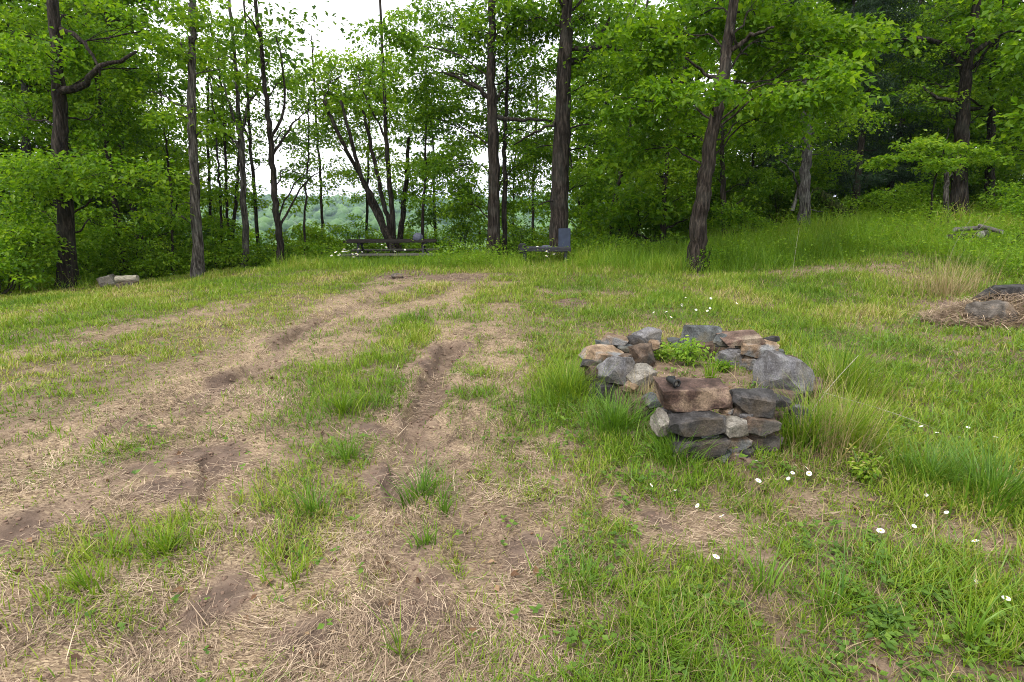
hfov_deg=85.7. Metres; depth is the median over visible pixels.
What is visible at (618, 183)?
broadleaf tree
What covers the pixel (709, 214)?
shrub
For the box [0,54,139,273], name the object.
woodland tree
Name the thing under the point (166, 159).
sapling
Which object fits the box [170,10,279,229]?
sapling
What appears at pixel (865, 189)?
shrub
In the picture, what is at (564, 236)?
bench
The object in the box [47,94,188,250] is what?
woodland tree
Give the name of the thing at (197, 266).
broadleaf tree
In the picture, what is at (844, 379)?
grass tuft
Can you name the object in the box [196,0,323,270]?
broadleaf tree
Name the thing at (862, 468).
leafy weed
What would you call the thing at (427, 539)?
grass tuft
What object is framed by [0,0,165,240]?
woodland tree
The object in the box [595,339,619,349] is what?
stone
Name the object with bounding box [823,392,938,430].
grass stalk
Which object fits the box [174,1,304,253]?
broadleaf tree
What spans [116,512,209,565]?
grass tuft
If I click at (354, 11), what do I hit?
sky
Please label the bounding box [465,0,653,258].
broadleaf tree
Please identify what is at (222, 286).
grass
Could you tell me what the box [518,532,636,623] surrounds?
grass tuft
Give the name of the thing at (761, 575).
grass tuft
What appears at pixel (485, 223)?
woodland tree
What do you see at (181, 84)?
woodland tree
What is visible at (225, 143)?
broadleaf tree
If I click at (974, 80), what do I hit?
woodland tree
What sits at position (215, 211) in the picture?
woodland tree
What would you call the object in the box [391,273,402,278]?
stone
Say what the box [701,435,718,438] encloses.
stone
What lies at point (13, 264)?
shrub
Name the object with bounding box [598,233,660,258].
shrub
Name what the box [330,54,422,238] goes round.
sapling
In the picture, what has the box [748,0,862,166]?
woodland tree
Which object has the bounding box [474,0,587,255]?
broadleaf tree
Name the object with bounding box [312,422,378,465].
grass tuft
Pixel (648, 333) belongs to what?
stone
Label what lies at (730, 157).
woodland tree
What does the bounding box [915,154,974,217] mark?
broadleaf tree
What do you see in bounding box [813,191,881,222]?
shrub
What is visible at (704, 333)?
stone
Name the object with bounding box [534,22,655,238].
woodland tree
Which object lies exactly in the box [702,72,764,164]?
woodland tree
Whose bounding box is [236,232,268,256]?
shrub
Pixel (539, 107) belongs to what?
sapling
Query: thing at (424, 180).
broadleaf tree
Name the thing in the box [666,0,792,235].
broadleaf tree
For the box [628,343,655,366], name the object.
stone
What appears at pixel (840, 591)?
grass tuft
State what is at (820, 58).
broadleaf tree
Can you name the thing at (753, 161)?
woodland tree
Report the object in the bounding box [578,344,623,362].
stone
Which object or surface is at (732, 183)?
shrub
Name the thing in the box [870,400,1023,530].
grass tuft
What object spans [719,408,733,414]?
stone
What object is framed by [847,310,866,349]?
grass stalk
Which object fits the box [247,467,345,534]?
grass tuft
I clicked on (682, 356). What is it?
leafy weed
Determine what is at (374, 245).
shrub
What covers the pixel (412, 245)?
shrub
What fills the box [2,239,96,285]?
shrub
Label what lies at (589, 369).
stone
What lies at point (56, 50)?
broadleaf tree
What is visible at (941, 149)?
sapling
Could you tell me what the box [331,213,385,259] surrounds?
shrub
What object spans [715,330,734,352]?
stone
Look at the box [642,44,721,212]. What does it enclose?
woodland tree
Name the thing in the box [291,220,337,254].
shrub
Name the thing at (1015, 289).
stone
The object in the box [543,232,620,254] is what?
shrub
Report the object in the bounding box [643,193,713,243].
shrub
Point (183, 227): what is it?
broadleaf tree
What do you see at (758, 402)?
stone
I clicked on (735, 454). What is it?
stone
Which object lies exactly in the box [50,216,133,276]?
shrub
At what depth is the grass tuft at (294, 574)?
2.37 m
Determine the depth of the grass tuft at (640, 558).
2.50 m
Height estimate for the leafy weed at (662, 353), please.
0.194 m
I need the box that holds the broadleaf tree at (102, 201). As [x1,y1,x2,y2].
[70,33,187,241]
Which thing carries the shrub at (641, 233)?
on the ground at (254, 364)
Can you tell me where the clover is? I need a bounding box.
[0,294,1023,681]
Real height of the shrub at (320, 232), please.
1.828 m
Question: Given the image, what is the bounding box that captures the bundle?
[413,233,422,239]
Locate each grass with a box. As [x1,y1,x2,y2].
[0,228,1023,681]
[2,208,1023,294]
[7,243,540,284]
[615,370,679,411]
[638,197,1023,253]
[796,346,872,406]
[865,245,1022,305]
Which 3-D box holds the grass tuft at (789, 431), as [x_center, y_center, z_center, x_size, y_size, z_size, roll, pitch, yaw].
[1.871,0.491,3.483,0.987,0.481,0.916,10,18,35]
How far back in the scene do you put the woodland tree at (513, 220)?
25.04 m
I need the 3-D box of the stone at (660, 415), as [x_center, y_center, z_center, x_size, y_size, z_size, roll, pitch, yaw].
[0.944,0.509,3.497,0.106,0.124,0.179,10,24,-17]
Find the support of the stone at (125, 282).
on the ground at (254, 364)
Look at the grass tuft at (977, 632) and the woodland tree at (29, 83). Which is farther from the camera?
the woodland tree at (29, 83)
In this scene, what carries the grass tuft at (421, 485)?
on the ground at (254, 364)
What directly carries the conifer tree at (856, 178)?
on the ground at (254, 364)
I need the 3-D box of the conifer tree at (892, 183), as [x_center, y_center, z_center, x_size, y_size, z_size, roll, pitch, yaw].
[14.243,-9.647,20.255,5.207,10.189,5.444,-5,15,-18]
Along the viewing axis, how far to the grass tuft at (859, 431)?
3.54 m
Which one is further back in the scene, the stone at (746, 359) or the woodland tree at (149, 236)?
the woodland tree at (149, 236)
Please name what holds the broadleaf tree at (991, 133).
on the ground at (254, 364)
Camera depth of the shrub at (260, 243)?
16.16 m
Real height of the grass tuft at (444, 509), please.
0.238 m
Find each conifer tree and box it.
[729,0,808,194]
[770,0,892,194]
[799,0,974,211]
[828,0,978,204]
[891,0,1014,181]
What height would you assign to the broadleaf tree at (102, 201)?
8.838 m
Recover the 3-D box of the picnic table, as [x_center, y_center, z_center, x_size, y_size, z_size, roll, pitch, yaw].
[-3.360,-2.392,15.497,2.524,0.890,1.632,-1,15,-4]
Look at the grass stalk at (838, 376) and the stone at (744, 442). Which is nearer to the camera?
the stone at (744, 442)
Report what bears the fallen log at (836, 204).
on the ground at (254, 364)
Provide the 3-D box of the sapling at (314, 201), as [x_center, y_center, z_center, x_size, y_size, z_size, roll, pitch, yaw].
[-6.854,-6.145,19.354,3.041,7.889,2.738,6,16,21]
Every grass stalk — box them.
[812,355,858,410]
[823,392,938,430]
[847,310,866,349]
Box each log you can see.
[114,275,138,282]
[811,187,856,220]
[946,233,976,239]
[953,226,983,231]
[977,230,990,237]
[978,224,1003,233]
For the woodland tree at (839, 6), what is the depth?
22.24 m
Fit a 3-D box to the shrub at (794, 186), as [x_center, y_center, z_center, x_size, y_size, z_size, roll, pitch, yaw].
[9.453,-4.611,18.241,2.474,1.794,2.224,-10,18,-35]
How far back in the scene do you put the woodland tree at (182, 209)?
24.66 m
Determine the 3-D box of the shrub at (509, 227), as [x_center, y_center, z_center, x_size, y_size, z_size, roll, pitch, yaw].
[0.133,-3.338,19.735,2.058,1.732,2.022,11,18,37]
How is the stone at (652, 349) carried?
on the ground at (254, 364)
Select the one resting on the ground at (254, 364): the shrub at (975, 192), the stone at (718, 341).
the shrub at (975, 192)
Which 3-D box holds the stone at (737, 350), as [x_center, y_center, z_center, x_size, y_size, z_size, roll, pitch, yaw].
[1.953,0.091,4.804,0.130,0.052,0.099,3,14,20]
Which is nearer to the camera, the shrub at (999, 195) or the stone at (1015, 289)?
the stone at (1015, 289)
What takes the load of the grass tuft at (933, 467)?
on the ground at (254, 364)
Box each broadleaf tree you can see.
[0,0,224,288]
[43,4,191,275]
[106,0,260,277]
[145,31,268,256]
[167,0,352,263]
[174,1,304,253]
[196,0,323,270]
[273,0,438,257]
[343,0,554,257]
[393,62,472,247]
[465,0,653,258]
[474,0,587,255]
[570,0,698,241]
[583,0,926,272]
[583,42,717,246]
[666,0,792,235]
[725,0,893,225]
[857,0,1023,216]
[892,0,1023,211]
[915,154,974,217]
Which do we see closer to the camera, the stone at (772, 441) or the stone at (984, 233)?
the stone at (772, 441)
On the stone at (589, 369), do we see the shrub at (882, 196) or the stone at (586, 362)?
the stone at (586, 362)
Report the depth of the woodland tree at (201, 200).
21.68 m
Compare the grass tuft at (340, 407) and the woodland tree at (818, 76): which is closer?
the grass tuft at (340, 407)
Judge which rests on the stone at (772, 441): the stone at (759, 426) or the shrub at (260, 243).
the stone at (759, 426)
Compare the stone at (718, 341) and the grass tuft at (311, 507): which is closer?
the grass tuft at (311, 507)
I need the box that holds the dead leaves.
[11,266,1017,679]
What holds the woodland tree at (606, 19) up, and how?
on the ground at (254, 364)
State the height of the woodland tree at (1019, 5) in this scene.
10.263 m
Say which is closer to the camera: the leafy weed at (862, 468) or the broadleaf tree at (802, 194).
the leafy weed at (862, 468)
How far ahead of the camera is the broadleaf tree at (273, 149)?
13.55 m
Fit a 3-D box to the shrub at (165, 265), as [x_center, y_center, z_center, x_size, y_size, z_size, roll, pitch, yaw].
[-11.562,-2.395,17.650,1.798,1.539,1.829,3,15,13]
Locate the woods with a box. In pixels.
[43,194,642,253]
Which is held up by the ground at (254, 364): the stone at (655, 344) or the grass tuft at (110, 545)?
the grass tuft at (110, 545)
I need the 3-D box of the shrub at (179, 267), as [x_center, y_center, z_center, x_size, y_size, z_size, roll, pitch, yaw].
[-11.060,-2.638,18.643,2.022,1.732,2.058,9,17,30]
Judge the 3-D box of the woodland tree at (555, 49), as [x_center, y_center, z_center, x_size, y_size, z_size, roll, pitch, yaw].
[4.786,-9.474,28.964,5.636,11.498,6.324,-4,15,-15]
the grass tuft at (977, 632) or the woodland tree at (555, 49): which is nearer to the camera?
the grass tuft at (977, 632)
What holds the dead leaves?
on the ground at (254, 364)
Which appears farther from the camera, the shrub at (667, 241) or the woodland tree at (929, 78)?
the woodland tree at (929, 78)
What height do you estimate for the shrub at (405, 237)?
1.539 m
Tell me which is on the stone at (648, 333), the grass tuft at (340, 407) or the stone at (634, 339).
the stone at (634, 339)
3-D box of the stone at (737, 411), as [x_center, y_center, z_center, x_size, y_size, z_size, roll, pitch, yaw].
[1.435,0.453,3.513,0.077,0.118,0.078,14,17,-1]
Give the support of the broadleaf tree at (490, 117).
on the ground at (254, 364)
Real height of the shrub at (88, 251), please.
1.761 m
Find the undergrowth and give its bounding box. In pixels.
[1,195,1023,292]
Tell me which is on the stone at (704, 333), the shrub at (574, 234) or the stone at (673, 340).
the stone at (673, 340)
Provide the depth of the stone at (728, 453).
3.35 m
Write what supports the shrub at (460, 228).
on the ground at (254, 364)
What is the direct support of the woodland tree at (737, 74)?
on the ground at (254, 364)
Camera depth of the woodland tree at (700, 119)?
19.66 m
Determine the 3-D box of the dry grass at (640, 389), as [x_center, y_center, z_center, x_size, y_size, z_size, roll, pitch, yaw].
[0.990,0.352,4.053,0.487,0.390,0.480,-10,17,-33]
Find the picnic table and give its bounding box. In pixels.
[340,239,438,258]
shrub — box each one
[0,215,74,294]
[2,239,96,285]
[30,234,150,278]
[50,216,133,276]
[79,234,191,279]
[135,243,181,278]
[160,241,209,276]
[166,243,267,274]
[176,215,267,271]
[229,240,306,267]
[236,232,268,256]
[255,228,310,266]
[269,239,363,264]
[282,223,340,257]
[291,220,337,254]
[292,223,356,260]
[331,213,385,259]
[351,227,398,258]
[384,228,431,258]
[400,229,451,258]
[430,195,487,257]
[484,226,531,257]
[500,223,530,254]
[513,227,548,256]
[523,227,571,251]
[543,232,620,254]
[570,222,599,245]
[572,214,615,250]
[574,179,691,250]
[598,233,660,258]
[601,225,654,252]
[626,228,689,252]
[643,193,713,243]
[668,186,728,222]
[668,195,718,228]
[685,241,725,269]
[690,174,750,218]
[708,198,782,239]
[709,161,754,214]
[736,161,841,221]
[737,152,832,220]
[741,184,822,225]
[757,174,831,222]
[776,147,866,208]
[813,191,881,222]
[841,181,941,218]
[846,172,905,208]
[887,176,953,212]
[921,167,1002,204]
[968,169,1023,203]
[970,177,1023,220]
[987,179,1023,222]
[996,226,1023,245]
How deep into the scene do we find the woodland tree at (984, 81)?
22.26 m
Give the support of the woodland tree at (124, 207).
on the ground at (254, 364)
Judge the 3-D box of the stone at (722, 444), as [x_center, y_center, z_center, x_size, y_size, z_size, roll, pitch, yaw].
[1.143,0.643,3.462,0.371,0.133,0.258,-4,16,3]
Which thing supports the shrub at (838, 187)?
on the ground at (254, 364)
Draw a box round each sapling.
[130,70,213,274]
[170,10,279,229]
[179,82,265,267]
[266,99,348,258]
[269,35,357,237]
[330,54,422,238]
[499,40,555,239]
[859,128,1015,222]
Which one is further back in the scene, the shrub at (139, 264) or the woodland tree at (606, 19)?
the woodland tree at (606, 19)
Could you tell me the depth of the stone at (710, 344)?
4.95 m
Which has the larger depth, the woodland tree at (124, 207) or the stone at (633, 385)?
the woodland tree at (124, 207)
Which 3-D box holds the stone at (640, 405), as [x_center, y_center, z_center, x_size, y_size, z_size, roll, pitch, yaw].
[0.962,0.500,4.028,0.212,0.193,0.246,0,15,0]
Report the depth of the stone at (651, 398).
3.88 m
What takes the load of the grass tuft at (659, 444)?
on the ground at (254, 364)
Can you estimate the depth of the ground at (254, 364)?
3.18 m
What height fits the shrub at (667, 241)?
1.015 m
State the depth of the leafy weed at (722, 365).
4.63 m
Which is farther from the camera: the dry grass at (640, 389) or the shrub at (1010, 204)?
the shrub at (1010, 204)
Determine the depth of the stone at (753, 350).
4.72 m
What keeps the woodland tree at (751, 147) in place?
on the ground at (254, 364)
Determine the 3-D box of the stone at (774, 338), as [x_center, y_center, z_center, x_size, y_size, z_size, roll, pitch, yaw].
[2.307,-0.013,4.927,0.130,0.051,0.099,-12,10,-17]
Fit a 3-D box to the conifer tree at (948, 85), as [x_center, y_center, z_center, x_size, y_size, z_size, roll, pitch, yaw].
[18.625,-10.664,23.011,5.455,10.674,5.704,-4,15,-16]
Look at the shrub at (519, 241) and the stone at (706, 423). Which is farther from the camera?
the shrub at (519, 241)
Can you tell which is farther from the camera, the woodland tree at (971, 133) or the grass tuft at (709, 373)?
the woodland tree at (971, 133)
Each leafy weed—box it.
[653,342,678,361]
[660,335,716,367]
[705,358,738,372]
[842,443,894,484]
[864,599,913,649]
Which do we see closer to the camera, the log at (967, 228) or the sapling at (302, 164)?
the log at (967, 228)
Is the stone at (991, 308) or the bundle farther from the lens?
the bundle
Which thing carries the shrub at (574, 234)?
on the ground at (254, 364)
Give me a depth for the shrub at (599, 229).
20.58 m
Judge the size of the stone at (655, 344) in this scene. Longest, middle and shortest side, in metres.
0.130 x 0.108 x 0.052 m
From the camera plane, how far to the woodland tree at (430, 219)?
21.75 m
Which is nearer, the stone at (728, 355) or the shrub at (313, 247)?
the stone at (728, 355)
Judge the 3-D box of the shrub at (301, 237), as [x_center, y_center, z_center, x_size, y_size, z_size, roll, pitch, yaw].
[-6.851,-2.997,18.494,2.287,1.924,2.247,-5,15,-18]
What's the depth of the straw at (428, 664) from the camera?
2.39 m
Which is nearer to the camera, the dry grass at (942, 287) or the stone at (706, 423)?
the stone at (706, 423)
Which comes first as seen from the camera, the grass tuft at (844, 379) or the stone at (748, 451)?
the stone at (748, 451)
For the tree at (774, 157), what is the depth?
20.74 m
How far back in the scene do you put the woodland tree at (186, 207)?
23.92 m
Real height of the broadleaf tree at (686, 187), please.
6.432 m
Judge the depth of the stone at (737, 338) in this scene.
4.79 m
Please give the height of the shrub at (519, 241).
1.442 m
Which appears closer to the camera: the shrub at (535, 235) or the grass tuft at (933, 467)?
the grass tuft at (933, 467)
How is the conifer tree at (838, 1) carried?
on the ground at (254, 364)
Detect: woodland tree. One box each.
[0,0,97,224]
[0,0,120,251]
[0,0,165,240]
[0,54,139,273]
[0,60,147,248]
[12,0,241,273]
[35,41,204,232]
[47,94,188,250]
[99,144,191,277]
[130,101,225,253]
[139,142,216,252]
[174,159,237,241]
[201,180,262,250]
[389,79,476,250]
[423,132,511,254]
[481,121,543,243]
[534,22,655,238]
[534,110,616,236]
[538,0,693,220]
[553,46,630,236]
[575,0,751,239]
[593,19,701,219]
[631,0,799,193]
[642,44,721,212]
[672,7,789,171]
[702,17,819,195]
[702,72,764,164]
[733,0,821,167]
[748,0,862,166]
[783,0,910,202]
[814,0,973,173]
[847,0,1017,184]
[871,0,1003,181]
[885,0,1023,204]
[895,0,1022,206]
[933,0,1023,184]
[944,0,1023,174]
[957,2,1023,205]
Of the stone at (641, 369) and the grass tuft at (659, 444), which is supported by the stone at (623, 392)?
the stone at (641, 369)
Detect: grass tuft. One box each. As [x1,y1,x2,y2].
[26,536,147,611]
[70,508,160,579]
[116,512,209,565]
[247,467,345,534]
[257,536,323,593]
[309,380,376,420]
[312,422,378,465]
[362,447,469,524]
[362,601,430,662]
[393,512,443,548]
[424,477,462,517]
[498,337,624,421]
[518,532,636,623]
[551,379,662,453]
[601,522,690,576]
[622,411,733,488]
[689,346,741,380]
[696,530,819,608]
[765,377,870,469]
[768,358,970,471]
[777,527,924,656]
[783,328,927,409]
[854,419,1022,502]
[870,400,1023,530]
[920,570,1020,654]
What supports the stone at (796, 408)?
on the ground at (254, 364)
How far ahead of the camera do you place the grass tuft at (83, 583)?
2.31 m
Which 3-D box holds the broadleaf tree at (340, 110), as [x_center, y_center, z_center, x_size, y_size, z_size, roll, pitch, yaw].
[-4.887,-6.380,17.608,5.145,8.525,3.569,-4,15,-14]
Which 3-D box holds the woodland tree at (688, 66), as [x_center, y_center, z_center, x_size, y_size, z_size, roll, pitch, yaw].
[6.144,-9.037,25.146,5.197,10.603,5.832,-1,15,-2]
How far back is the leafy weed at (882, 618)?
2.07 m
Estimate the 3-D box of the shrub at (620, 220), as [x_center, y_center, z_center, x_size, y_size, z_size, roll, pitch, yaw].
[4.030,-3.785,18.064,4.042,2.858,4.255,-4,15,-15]
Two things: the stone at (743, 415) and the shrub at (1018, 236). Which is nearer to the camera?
the stone at (743, 415)
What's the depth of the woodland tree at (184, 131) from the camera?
20.52 m
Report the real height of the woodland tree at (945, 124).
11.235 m
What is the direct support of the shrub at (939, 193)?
on the ground at (254, 364)
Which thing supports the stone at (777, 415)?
on the stone at (772, 441)
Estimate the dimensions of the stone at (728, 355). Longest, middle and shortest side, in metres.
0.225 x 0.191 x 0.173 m
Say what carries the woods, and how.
on the ground at (254, 364)
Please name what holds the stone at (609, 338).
on the stone at (598, 342)
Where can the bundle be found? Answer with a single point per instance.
(417, 236)
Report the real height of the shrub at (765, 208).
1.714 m
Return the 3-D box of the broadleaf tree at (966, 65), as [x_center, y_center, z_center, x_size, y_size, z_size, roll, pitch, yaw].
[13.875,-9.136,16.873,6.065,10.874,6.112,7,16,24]
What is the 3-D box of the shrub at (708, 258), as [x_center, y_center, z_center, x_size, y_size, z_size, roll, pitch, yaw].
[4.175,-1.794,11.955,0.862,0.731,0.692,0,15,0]
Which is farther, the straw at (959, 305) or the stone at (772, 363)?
the straw at (959, 305)
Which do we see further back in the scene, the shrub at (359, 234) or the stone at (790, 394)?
the shrub at (359, 234)
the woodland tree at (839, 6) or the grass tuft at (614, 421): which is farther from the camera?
the woodland tree at (839, 6)
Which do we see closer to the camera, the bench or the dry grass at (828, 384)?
the dry grass at (828, 384)
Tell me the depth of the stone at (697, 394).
3.44 m
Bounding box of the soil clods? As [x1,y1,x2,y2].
[0,264,1022,681]
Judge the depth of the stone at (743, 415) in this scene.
3.46 m
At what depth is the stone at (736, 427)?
3.33 m
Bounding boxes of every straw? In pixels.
[0,246,1023,681]
[907,290,1023,330]
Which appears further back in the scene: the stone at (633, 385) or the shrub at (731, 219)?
the shrub at (731, 219)
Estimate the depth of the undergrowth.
12.96 m
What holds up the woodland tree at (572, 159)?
on the ground at (254, 364)
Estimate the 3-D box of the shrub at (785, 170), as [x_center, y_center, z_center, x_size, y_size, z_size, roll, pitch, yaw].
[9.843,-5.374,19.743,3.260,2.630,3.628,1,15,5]
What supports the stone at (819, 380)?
on the ground at (254, 364)
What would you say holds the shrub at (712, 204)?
on the ground at (254, 364)
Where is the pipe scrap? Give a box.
[666,376,680,387]
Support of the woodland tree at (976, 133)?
on the ground at (254, 364)
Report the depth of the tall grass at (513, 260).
12.53 m
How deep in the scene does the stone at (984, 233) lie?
11.89 m
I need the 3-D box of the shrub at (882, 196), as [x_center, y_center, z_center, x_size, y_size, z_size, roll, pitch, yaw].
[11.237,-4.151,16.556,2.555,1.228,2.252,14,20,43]
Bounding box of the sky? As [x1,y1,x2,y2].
[0,0,1023,198]
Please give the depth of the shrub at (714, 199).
23.13 m
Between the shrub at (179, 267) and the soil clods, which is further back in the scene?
the shrub at (179, 267)
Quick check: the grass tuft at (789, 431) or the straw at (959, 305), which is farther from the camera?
the straw at (959, 305)
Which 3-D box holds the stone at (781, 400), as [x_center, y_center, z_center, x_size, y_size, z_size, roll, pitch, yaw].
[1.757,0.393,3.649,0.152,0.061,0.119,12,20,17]
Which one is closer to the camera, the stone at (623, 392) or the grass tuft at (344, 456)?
the grass tuft at (344, 456)
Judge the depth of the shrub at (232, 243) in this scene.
15.70 m
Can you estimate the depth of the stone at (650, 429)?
3.70 m
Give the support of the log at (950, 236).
on the ground at (254, 364)
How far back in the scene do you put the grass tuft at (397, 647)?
2.01 m
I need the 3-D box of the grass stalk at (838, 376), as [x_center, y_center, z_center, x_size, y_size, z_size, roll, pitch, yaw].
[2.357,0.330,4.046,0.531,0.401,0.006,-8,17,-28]
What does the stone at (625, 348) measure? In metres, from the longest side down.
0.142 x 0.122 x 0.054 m
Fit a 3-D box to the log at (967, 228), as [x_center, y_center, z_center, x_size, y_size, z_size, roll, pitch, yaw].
[10.227,-2.512,12.327,0.762,0.140,0.108,-2,15,-8]
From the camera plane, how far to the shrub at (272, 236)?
17.16 m
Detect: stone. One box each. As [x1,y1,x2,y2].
[96,274,119,286]
[116,281,138,289]
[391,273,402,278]
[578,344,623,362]
[580,359,600,366]
[584,366,599,382]
[586,380,620,402]
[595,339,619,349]
[596,356,634,384]
[601,332,628,345]
[614,383,655,407]
[618,343,631,352]
[618,353,631,356]
[622,380,638,391]
[626,335,645,344]
[626,363,657,390]
[628,334,662,357]
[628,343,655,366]
[628,392,655,419]
[632,326,661,342]
[642,392,661,407]
[647,420,658,440]
[648,339,660,349]
[649,407,669,436]
[653,376,732,411]
[661,407,672,413]
[663,432,730,458]
[667,337,680,347]
[667,411,725,437]
[680,325,721,346]
[682,341,714,358]
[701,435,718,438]
[712,450,731,462]
[713,333,728,347]
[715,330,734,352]
[715,348,743,367]
[716,329,765,345]
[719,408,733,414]
[723,415,747,438]
[727,436,752,452]
[728,348,740,352]
[729,388,775,417]
[730,452,748,457]
[731,405,743,416]
[735,339,779,357]
[739,413,753,417]
[739,446,754,457]
[741,355,757,370]
[743,416,781,436]
[747,432,783,452]
[752,350,814,401]
[764,336,779,341]
[772,388,802,417]
[774,393,791,406]
[774,410,783,419]
[786,404,811,430]
[810,377,822,397]
[964,300,1018,323]
[973,284,1023,301]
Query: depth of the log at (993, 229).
11.85 m
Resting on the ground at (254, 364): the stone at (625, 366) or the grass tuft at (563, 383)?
the grass tuft at (563, 383)
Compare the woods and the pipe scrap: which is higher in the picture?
the woods
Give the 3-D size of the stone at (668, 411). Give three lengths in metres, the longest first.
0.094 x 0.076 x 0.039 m
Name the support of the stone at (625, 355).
on the stone at (625, 366)
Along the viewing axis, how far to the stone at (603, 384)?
4.23 m
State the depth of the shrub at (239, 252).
15.21 m
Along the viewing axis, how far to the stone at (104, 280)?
12.31 m
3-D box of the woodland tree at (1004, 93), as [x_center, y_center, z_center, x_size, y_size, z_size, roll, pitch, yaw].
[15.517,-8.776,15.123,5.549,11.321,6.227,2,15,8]
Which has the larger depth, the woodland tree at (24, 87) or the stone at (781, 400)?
the woodland tree at (24, 87)
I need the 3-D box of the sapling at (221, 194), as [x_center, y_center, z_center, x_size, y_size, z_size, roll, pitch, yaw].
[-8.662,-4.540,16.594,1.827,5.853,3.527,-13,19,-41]
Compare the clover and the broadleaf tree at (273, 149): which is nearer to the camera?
the clover
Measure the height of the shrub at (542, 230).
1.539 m
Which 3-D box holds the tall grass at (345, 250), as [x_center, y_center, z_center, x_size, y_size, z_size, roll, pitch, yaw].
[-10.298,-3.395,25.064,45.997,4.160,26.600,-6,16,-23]
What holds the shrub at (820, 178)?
on the ground at (254, 364)
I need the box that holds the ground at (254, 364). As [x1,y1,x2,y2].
[0,198,1023,681]
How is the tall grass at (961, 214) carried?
on the ground at (254, 364)
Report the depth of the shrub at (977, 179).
21.97 m
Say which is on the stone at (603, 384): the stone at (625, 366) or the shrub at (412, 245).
the stone at (625, 366)
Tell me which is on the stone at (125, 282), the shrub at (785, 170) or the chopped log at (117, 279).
the chopped log at (117, 279)
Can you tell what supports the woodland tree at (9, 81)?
on the ground at (254, 364)
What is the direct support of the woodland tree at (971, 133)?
on the ground at (254, 364)

